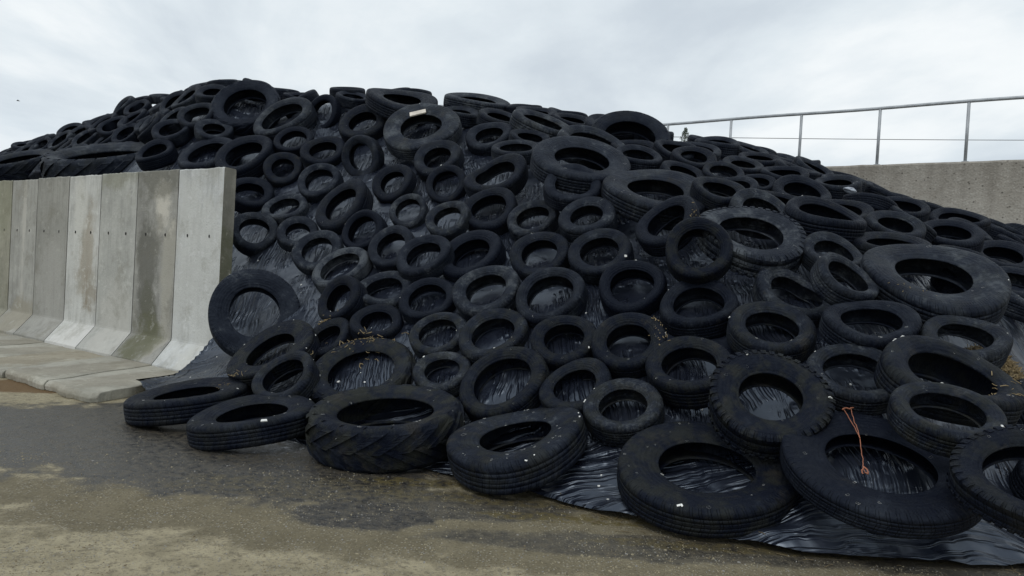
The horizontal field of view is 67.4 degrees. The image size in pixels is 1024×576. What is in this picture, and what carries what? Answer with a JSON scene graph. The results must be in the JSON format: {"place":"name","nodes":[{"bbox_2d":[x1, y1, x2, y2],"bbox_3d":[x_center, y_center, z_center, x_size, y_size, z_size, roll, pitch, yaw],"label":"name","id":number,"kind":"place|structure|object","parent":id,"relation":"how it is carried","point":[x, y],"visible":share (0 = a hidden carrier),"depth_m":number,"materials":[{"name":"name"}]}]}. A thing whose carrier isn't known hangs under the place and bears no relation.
{"place":"outdoors","nodes":[
{"label":"outdoors","id":0,"kind":"place"},
{"bbox_2d":[0,378,1023,575],"bbox_3d":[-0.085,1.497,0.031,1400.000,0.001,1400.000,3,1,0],"label":"ground","id":1,"kind":"structure","parent":0,"point":[104,424],"depth_m":4.44,"materials":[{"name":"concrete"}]},
{"bbox_2d":[0,180,14,316],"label":"concrete wall panel","id":2,"kind":"structure","parent":1,"relation":"on","point":[6,192],"depth_m":12.68,"materials":[{"name":"grey concrete"}]},
{"bbox_2d":[0,179,38,335],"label":"concrete wall panel","id":3,"kind":"structure","parent":1,"relation":"on","point":[16,315],"depth_m":12.25,"materials":[{"name":"grey concrete"}]},
{"bbox_2d":[0,176,71,345],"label":"concrete wall panel","id":4,"kind":"structure","parent":1,"relation":"on","point":[43,322],"depth_m":11.62,"materials":[{"name":"grey concrete"}]},
{"bbox_2d":[0,175,102,356],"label":"concrete wall panel","id":5,"kind":"structure","parent":1,"relation":"on","point":[74,328],"depth_m":11.00,"materials":[{"name":"grey concrete"}]},
{"bbox_2d":[0,172,138,377],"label":"concrete wall panel","id":6,"kind":"structure","parent":1,"relation":"on","point":[109,333],"depth_m":10.39,"materials":[{"name":"grey concrete"}]},
{"bbox_2d":[5,169,180,389],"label":"concrete wall panel","id":7,"kind":"structure","parent":1,"relation":"on","point":[146,342],"depth_m":9.77,"materials":[{"name":"grey concrete"}]},
{"bbox_2d":[45,167,235,402],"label":"concrete wall panel","id":8,"kind":"structure","parent":1,"relation":"on","point":[205,230],"depth_m":9.17,"materials":[{"name":"grey concrete"}]},
{"bbox_2d":[123,377,248,426],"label":"truck tyre","id":9,"kind":"object","parent":1,"relation":"on","point":[149,408],"visible":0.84,"depth_m":6.53,"materials":[{"name":"rubber"}]},
{"bbox_2d":[186,394,314,450],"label":"truck tyre","id":10,"kind":"object","parent":1,"relation":"on","point":[234,423],"visible":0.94,"depth_m":5.94,"materials":[{"name":"rubber"}]},
{"bbox_2d":[251,351,319,412],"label":"car tyre","id":11,"kind":"object","parent":10,"relation":"on","point":[264,380],"visible":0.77,"depth_m":6.76,"materials":[{"name":"rubber"}]},
{"bbox_2d":[305,384,464,473],"bbox_3d":[-0.988,1.080,6.037,1.233,0.352,1.233,-1,9,-1],"label":"tractor tyre","id":12,"kind":"object","parent":1,"relation":"on","point":[336,438],"visible":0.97,"depth_m":5.61,"materials":[{"name":"rubber"}]},
{"bbox_2d":[446,407,586,494],"bbox_3d":[0.040,1.125,5.507,1.002,0.281,1.109,-11,8,7],"label":"truck tyre","id":13,"kind":"object","parent":1,"relation":"on","point":[474,466],"visible":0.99,"depth_m":5.14,"materials":[{"name":"rubber"}]},
{"bbox_2d":[120,99,1023,564],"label":"plastic sheet","id":14,"kind":"object","parent":1,"relation":"on","point":[804,525],"visible":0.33,"depth_m":6.72,"materials":[{"name":"black plastic"}]},
{"bbox_2d":[0,149,53,180],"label":"tractor tyre","id":15,"kind":"object","parent":14,"relation":"on","point":[15,166],"visible":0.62,"depth_m":16.59,"materials":[{"name":"rubber"}]},
{"bbox_2d":[40,141,144,177],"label":"tractor tyre","id":16,"kind":"object","parent":14,"relation":"on","point":[74,161],"visible":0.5,"depth_m":13.26,"materials":[{"name":"rubber"}]},
{"bbox_2d":[135,139,178,170],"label":"car tyre","id":17,"kind":"object","parent":14,"relation":"on","point":[151,155],"visible":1,"depth_m":12.43,"materials":[{"name":"rubber"}]},
{"bbox_2d":[177,137,240,169],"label":"car tyre","id":18,"kind":"object","parent":14,"relation":"on","point":[186,155],"visible":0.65,"depth_m":12.26,"materials":[{"name":"rubber"}]},
{"bbox_2d":[214,135,276,178],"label":"car tyre","id":19,"kind":"object","parent":14,"relation":"on","point":[261,145],"visible":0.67,"depth_m":11.80,"materials":[{"name":"rubber"}]},
{"bbox_2d":[211,80,280,135],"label":"tractor tyre","id":20,"kind":"object","parent":14,"relation":"on","point":[225,99],"visible":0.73,"depth_m":13.22,"materials":[{"name":"rubber"}]},
{"bbox_2d":[208,268,299,356],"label":"truck tyre","id":21,"kind":"object","parent":14,"relation":"on","point":[228,338],"visible":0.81,"depth_m":8.36,"materials":[{"name":"rubber"}]},
{"bbox_2d":[235,177,273,213],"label":"car tyre","id":22,"kind":"object","parent":14,"relation":"on","point":[263,188],"visible":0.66,"depth_m":11.15,"materials":[{"name":"rubber"}]},
{"bbox_2d":[233,212,277,255],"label":"car tyre","id":23,"kind":"object","parent":14,"relation":"on","point":[245,247],"visible":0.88,"depth_m":9.99,"materials":[{"name":"rubber"}]},
{"bbox_2d":[226,320,319,388],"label":"truck tyre","id":24,"kind":"object","parent":14,"relation":"on","point":[254,350],"visible":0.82,"depth_m":7.47,"materials":[{"name":"rubber"}]},
{"bbox_2d":[263,152,303,187],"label":"car tyre","id":25,"kind":"object","parent":14,"relation":"on","point":[272,162],"visible":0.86,"depth_m":11.47,"materials":[{"name":"rubber"}]},
{"bbox_2d":[253,97,316,140],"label":"car tyre","id":26,"kind":"object","parent":14,"relation":"on","point":[268,118],"visible":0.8,"depth_m":12.52,"materials":[{"name":"rubber"}]},
{"bbox_2d":[261,193,309,225],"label":"car tyre","id":27,"kind":"object","parent":14,"relation":"on","point":[272,206],"visible":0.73,"depth_m":10.49,"materials":[{"name":"rubber"}]},
{"bbox_2d":[291,230,343,274],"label":"car tyre","id":28,"kind":"object","parent":14,"relation":"on","point":[303,246],"visible":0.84,"depth_m":9.11,"materials":[{"name":"rubber"}]},
{"bbox_2d":[297,163,343,202],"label":"car tyre","id":29,"kind":"object","parent":14,"relation":"on","point":[308,175],"visible":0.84,"depth_m":10.71,"materials":[{"name":"rubber"}]},
{"bbox_2d":[300,136,344,167],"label":"car tyre","id":30,"kind":"object","parent":14,"relation":"on","point":[309,149],"visible":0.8,"depth_m":11.49,"materials":[{"name":"rubber"}]},
{"bbox_2d":[313,317,352,360],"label":"car tyre","id":31,"kind":"object","parent":14,"relation":"on","point":[334,326],"visible":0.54,"depth_m":7.58,"materials":[{"name":"rubber"}]},
{"bbox_2d":[312,247,372,292],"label":"car tyre","id":32,"kind":"object","parent":14,"relation":"on","point":[328,263],"visible":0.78,"depth_m":8.70,"materials":[{"name":"rubber"}]},
{"bbox_2d":[318,275,367,321],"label":"car tyre","id":33,"kind":"object","parent":14,"relation":"on","point":[335,290],"visible":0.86,"depth_m":7.85,"materials":[{"name":"rubber"}]},
{"bbox_2d":[315,179,372,234],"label":"car tyre","id":34,"kind":"object","parent":14,"relation":"on","point":[357,189],"visible":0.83,"depth_m":9.76,"materials":[{"name":"rubber"}]},
{"bbox_2d":[338,104,387,145],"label":"car tyre","id":35,"kind":"object","parent":14,"relation":"on","point":[352,118],"visible":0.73,"depth_m":11.75,"materials":[{"name":"rubber"}]},
{"bbox_2d":[341,135,384,175],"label":"car tyre","id":36,"kind":"object","parent":14,"relation":"on","point":[352,144],"visible":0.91,"depth_m":10.90,"materials":[{"name":"rubber"}]},
{"bbox_2d":[311,338,415,414],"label":"tractor tyre","id":37,"kind":"object","parent":14,"relation":"on","point":[400,355],"visible":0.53,"depth_m":6.96,"materials":[{"name":"rubber"}]},
{"bbox_2d":[341,209,387,250],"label":"car tyre","id":38,"kind":"object","parent":14,"relation":"on","point":[355,222],"visible":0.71,"depth_m":9.19,"materials":[{"name":"rubber"}]},
{"bbox_2d":[349,304,403,339],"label":"car tyre","id":39,"kind":"object","parent":14,"relation":"on","point":[360,318],"visible":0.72,"depth_m":7.48,"materials":[{"name":"rubber"}]},
{"bbox_2d":[360,271,411,308],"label":"car tyre","id":40,"kind":"object","parent":14,"relation":"on","point":[381,281],"visible":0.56,"depth_m":8.08,"materials":[{"name":"rubber"}]},
{"bbox_2d":[396,235,454,282],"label":"car tyre","id":41,"kind":"object","parent":40,"relation":"on","point":[410,251],"visible":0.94,"depth_m":8.06,"materials":[{"name":"rubber"}]},
{"bbox_2d":[368,225,416,271],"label":"car tyre","id":42,"kind":"object","parent":14,"relation":"on","point":[381,240],"visible":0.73,"depth_m":8.66,"materials":[{"name":"rubber"}]},
{"bbox_2d":[372,164,416,203],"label":"car tyre","id":43,"kind":"object","parent":14,"relation":"on","point":[383,177],"visible":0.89,"depth_m":10.04,"materials":[{"name":"rubber"}]},
{"bbox_2d":[365,88,437,118],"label":"truck tyre","id":44,"kind":"object","parent":14,"relation":"on","point":[377,102],"visible":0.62,"depth_m":11.78,"materials":[{"name":"rubber"}]},
{"bbox_2d":[389,193,428,228],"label":"car tyre","id":45,"kind":"object","parent":14,"relation":"on","point":[399,204],"visible":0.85,"depth_m":9.31,"materials":[{"name":"rubber"}]},
{"bbox_2d":[383,103,461,159],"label":"truck tyre","id":46,"kind":"object","parent":14,"relation":"on","point":[399,123],"visible":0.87,"depth_m":10.89,"materials":[{"name":"rubber"}]},
{"bbox_2d":[399,277,455,324],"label":"car tyre","id":47,"kind":"object","parent":14,"relation":"on","point":[412,293],"visible":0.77,"depth_m":7.57,"materials":[{"name":"rubber"}]},
{"bbox_2d":[409,312,465,357],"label":"car tyre","id":48,"kind":"object","parent":14,"relation":"on","point":[421,328],"visible":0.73,"depth_m":7.07,"materials":[{"name":"rubber"}]},
{"bbox_2d":[414,140,464,181],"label":"car tyre","id":49,"kind":"object","parent":14,"relation":"on","point":[451,149],"visible":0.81,"depth_m":10.28,"materials":[{"name":"rubber"}]},
{"bbox_2d":[413,351,470,396],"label":"car tyre","id":50,"kind":"object","parent":14,"relation":"on","point":[425,366],"visible":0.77,"depth_m":6.64,"materials":[{"name":"rubber"}]},
{"bbox_2d":[426,165,465,203],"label":"car tyre","id":51,"kind":"object","parent":14,"relation":"on","point":[436,176],"visible":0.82,"depth_m":9.69,"materials":[{"name":"rubber"}]},
{"bbox_2d":[425,201,471,241],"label":"car tyre","id":52,"kind":"object","parent":14,"relation":"on","point":[435,214],"visible":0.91,"depth_m":8.65,"materials":[{"name":"rubber"}]},
{"bbox_2d":[443,230,505,282],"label":"car tyre","id":53,"kind":"object","parent":14,"relation":"on","point":[463,244],"visible":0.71,"depth_m":8.08,"materials":[{"name":"rubber"}]},
{"bbox_2d":[443,92,509,111],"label":"truck tyre","id":54,"kind":"object","parent":14,"relation":"on","point":[477,101],"visible":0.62,"depth_m":12.08,"materials":[{"name":"rubber"}]},
{"bbox_2d":[452,265,520,320],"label":"car tyre","id":55,"kind":"object","parent":14,"relation":"on","point":[467,286],"visible":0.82,"depth_m":7.29,"materials":[{"name":"rubber"}]},
{"bbox_2d":[465,122,512,155],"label":"car tyre","id":56,"kind":"object","parent":14,"relation":"on","point":[475,135],"visible":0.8,"depth_m":10.67,"materials":[{"name":"rubber"}]},
{"bbox_2d":[464,187,517,235],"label":"car tyre","id":57,"kind":"object","parent":14,"relation":"on","point":[476,203],"visible":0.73,"depth_m":8.75,"materials":[{"name":"rubber"}]},
{"bbox_2d":[459,308,529,364],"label":"car tyre","id":58,"kind":"object","parent":14,"relation":"on","point":[478,326],"visible":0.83,"depth_m":6.84,"materials":[{"name":"rubber"}]},
{"bbox_2d":[463,153,528,196],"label":"car tyre","id":59,"kind":"object","parent":14,"relation":"on","point":[514,183],"visible":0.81,"depth_m":9.23,"materials":[{"name":"rubber"}]},
{"bbox_2d":[459,346,549,421],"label":"car tyre","id":60,"kind":"object","parent":14,"relation":"on","point":[526,397],"visible":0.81,"depth_m":6.22,"materials":[{"name":"rubber"}]},
{"bbox_2d":[507,200,559,240],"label":"car tyre","id":61,"kind":"object","parent":14,"relation":"on","point":[519,215],"visible":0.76,"depth_m":8.43,"materials":[{"name":"rubber"}]},
{"bbox_2d":[543,163,601,211],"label":"car tyre","id":62,"kind":"object","parent":61,"relation":"on","point":[555,198],"visible":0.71,"depth_m":8.23,"materials":[{"name":"rubber"}]},
{"bbox_2d":[530,136,630,193],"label":"truck tyre","id":63,"kind":"object","parent":62,"relation":"on","point":[547,155],"visible":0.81,"depth_m":8.74,"materials":[{"name":"rubber"}]},
{"bbox_2d":[509,108,568,137],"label":"car tyre","id":64,"kind":"object","parent":14,"relation":"on","point":[548,125],"visible":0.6,"depth_m":10.70,"materials":[{"name":"rubber"}]},
{"bbox_2d":[509,232,569,279],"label":"car tyre","id":65,"kind":"object","parent":14,"relation":"on","point":[523,248],"visible":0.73,"depth_m":7.71,"materials":[{"name":"rubber"}]},
{"bbox_2d":[516,267,587,327],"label":"car tyre","id":66,"kind":"object","parent":14,"relation":"on","point":[532,285],"visible":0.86,"depth_m":7.00,"materials":[{"name":"rubber"}]},
{"bbox_2d":[530,315,595,370],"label":"car tyre","id":67,"kind":"object","parent":14,"relation":"on","point":[545,332],"visible":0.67,"depth_m":6.45,"materials":[{"name":"rubber"}]},
{"bbox_2d":[539,358,611,418],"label":"car tyre","id":68,"kind":"object","parent":14,"relation":"on","point":[597,368],"visible":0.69,"depth_m":6.01,"materials":[{"name":"rubber"}]},
{"bbox_2d":[558,196,617,242],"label":"car tyre","id":69,"kind":"object","parent":14,"relation":"on","point":[571,213],"visible":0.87,"depth_m":7.84,"materials":[{"name":"rubber"}]},
{"bbox_2d":[557,125,626,170],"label":"car tyre","id":70,"kind":"object","parent":14,"relation":"on","point":[590,132],"visible":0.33,"depth_m":9.83,"materials":[{"name":"rubber"}]},
{"bbox_2d":[568,228,633,284],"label":"car tyre","id":71,"kind":"object","parent":14,"relation":"on","point":[582,246],"visible":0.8,"depth_m":7.40,"materials":[{"name":"rubber"}]},
{"bbox_2d":[583,378,664,444],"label":"car tyre","id":72,"kind":"object","parent":14,"relation":"on","point":[602,428],"visible":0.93,"depth_m":5.51,"materials":[{"name":"rubber"}]},
{"bbox_2d":[591,312,666,378],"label":"car tyre","id":73,"kind":"object","parent":14,"relation":"on","point":[609,332],"visible":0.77,"depth_m":6.17,"materials":[{"name":"rubber"}]},
{"bbox_2d":[592,111,670,142],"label":"tractor tyre","id":74,"kind":"object","parent":14,"relation":"on","point":[648,127],"visible":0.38,"depth_m":10.43,"materials":[{"name":"rubber"}]},
{"bbox_2d":[599,260,667,316],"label":"car tyre","id":75,"kind":"object","parent":14,"relation":"on","point":[614,275],"visible":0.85,"depth_m":6.81,"materials":[{"name":"rubber"}]},
{"bbox_2d":[601,169,707,230],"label":"truck tyre","id":76,"kind":"object","parent":14,"relation":"on","point":[621,191],"visible":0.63,"depth_m":8.14,"materials":[{"name":"rubber"}]},
{"bbox_2d":[690,176,744,209],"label":"car tyre","id":77,"kind":"object","parent":76,"relation":"on","point":[708,199],"visible":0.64,"depth_m":7.92,"materials":[{"name":"rubber"}]},
{"bbox_2d":[635,195,699,256],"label":"car tyre","id":78,"kind":"object","parent":14,"relation":"on","point":[650,227],"visible":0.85,"depth_m":7.36,"materials":[{"name":"rubber"}]},
{"bbox_2d":[645,336,730,409],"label":"car tyre","id":79,"kind":"object","parent":14,"relation":"on","point":[672,353],"visible":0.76,"depth_m":5.72,"materials":[{"name":"rubber"}]},
{"bbox_2d":[659,280,738,338],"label":"car tyre","id":80,"kind":"object","parent":14,"relation":"on","point":[677,297],"visible":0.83,"depth_m":6.38,"materials":[{"name":"rubber"}]},
{"bbox_2d":[665,217,732,284],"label":"car tyre","id":81,"kind":"object","parent":80,"relation":"on","point":[681,232],"visible":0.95,"depth_m":6.61,"materials":[{"name":"rubber"}]},
{"bbox_2d":[728,188,785,239],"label":"car tyre","id":82,"kind":"object","parent":14,"relation":"on","point":[753,197],"visible":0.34,"depth_m":7.64,"materials":[{"name":"rubber"}]},
{"bbox_2d":[726,301,816,362],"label":"car tyre","id":83,"kind":"object","parent":14,"relation":"on","point":[798,326],"visible":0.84,"depth_m":5.95,"materials":[{"name":"rubber"}]},
{"bbox_2d":[753,267,830,327],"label":"car tyre","id":84,"kind":"object","parent":14,"relation":"on","point":[796,285],"visible":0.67,"depth_m":6.51,"materials":[{"name":"rubber"}]},
{"bbox_2d":[695,206,806,280],"bbox_3d":[2.143,-0.448,6.967,0.937,0.282,1.006,-3,34,-9],"label":"tractor tyre","id":85,"kind":"object","parent":84,"relation":"on","point":[786,234],"visible":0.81,"depth_m":6.78,"materials":[{"name":"rubber"}]},
{"bbox_2d":[771,174,831,204],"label":"car tyre","id":86,"kind":"object","parent":14,"relation":"on","point":[796,185],"visible":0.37,"depth_m":8.57,"materials":[{"name":"rubber"}]},
{"bbox_2d":[783,196,866,243],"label":"car tyre","id":87,"kind":"object","parent":14,"relation":"on","point":[810,214],"visible":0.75,"depth_m":7.16,"materials":[{"name":"rubber"}]},
{"bbox_2d":[801,231,862,281],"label":"car tyre","id":88,"kind":"object","parent":14,"relation":"on","point":[814,243],"visible":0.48,"depth_m":6.72,"materials":[{"name":"rubber"}]},
{"bbox_2d":[780,411,982,538],"bbox_3d":[2.137,1.054,4.479,1.042,0.167,1.126,-16,26,-32],"label":"truck tyre","id":89,"kind":"object","parent":14,"relation":"on","point":[816,478],"visible":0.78,"depth_m":4.25,"materials":[{"name":"rubber"}]},
{"bbox_2d":[708,350,835,460],"bbox_3d":[1.682,0.753,5.027,0.761,0.256,0.781,-32,46,-24],"label":"off road tyre","id":90,"kind":"object","parent":89,"relation":"on","point":[738,425],"visible":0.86,"depth_m":4.95,"materials":[{"name":"rubber"}]},
{"bbox_2d":[806,343,888,415],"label":"car tyre","id":91,"kind":"object","parent":89,"relation":"on","point":[820,361],"visible":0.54,"depth_m":5.17,"materials":[{"name":"rubber"}]},
{"bbox_2d":[819,300,921,361],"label":"car tyre","id":92,"kind":"object","parent":91,"relation":"on","point":[837,319],"visible":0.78,"depth_m":5.52,"materials":[{"name":"rubber"}]},
{"bbox_2d":[810,252,878,304],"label":"car tyre","id":93,"kind":"object","parent":92,"relation":"on","point":[828,288],"visible":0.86,"depth_m":5.92,"materials":[{"name":"rubber"}]},
{"bbox_2d":[874,335,1023,427],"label":"truck tyre","id":94,"kind":"object","parent":91,"relation":"on","point":[903,360],"visible":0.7,"depth_m":5.03,"materials":[{"name":"rubber"}]},
{"bbox_2d":[919,315,1012,368],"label":"car tyre","id":95,"kind":"object","parent":94,"relation":"on","point":[995,341],"visible":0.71,"depth_m":5.47,"materials":[{"name":"rubber"}]},
{"bbox_2d":[860,244,1011,332],"bbox_3d":[3.343,-0.040,6.130,1.047,0.294,1.158,-1,29,1],"label":"truck tyre","id":96,"kind":"object","parent":95,"relation":"on","point":[883,266],"visible":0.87,"depth_m":5.95,"materials":[{"name":"rubber"}]},
{"bbox_2d":[887,382,1006,457],"bbox_3d":[2.499,0.755,4.434,0.604,0.172,0.561,13,30,27],"label":"car tyre","id":97,"kind":"object","parent":89,"relation":"on","point":[911,426],"visible":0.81,"depth_m":4.42,"materials":[{"name":"rubber"}]},
{"bbox_2d":[946,424,1023,537],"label":"tractor tyre","id":98,"kind":"object","parent":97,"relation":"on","point":[974,489],"visible":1,"depth_m":3.94,"materials":[{"name":"rubber"}]},
{"bbox_2d":[852,232,931,254],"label":"car tyre","id":99,"kind":"object","parent":14,"relation":"on","point":[867,241],"visible":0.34,"depth_m":7.19,"materials":[{"name":"rubber"}]},
{"bbox_2d":[865,210,925,238],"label":"car tyre","id":100,"kind":"object","parent":14,"relation":"on","point":[891,221],"visible":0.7,"depth_m":7.61,"materials":[{"name":"rubber"}]},
{"bbox_2d":[924,219,984,252],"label":"car tyre","id":101,"kind":"object","parent":14,"relation":"on","point":[967,235],"visible":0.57,"depth_m":8.42,"materials":[{"name":"rubber"}]},
{"bbox_2d":[981,240,1023,268],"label":"car tyre","id":102,"kind":"object","parent":14,"relation":"on","point":[1011,251],"visible":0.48,"depth_m":8.55,"materials":[{"name":"rubber"}]},
{"bbox_2d":[617,421,798,537],"bbox_3d":[1.232,1.190,4.902,1.140,0.206,1.083,-4,20,-10],"label":"truck tyre","id":103,"kind":"object","parent":1,"relation":"on","point":[651,494],"visible":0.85,"depth_m":4.59,"materials":[{"name":"rubber"}]},
{"bbox_2d":[825,160,1023,224],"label":"concrete wall","id":104,"kind":"structure","parent":1,"relation":"on","point":[994,189],"depth_m":11.87,"materials":[{"name":"grey concrete"}]},
{"bbox_2d":[662,95,1023,164],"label":"railing","id":105,"kind":"object","parent":104,"relation":"on","point":[967,101],"visible":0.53,"depth_m":12.68,"materials":[{"name":"metal"}]},
{"bbox_2d":[0,0,1023,165],"label":"sky","id":106,"kind":"structure","parent":0,"point":[64,62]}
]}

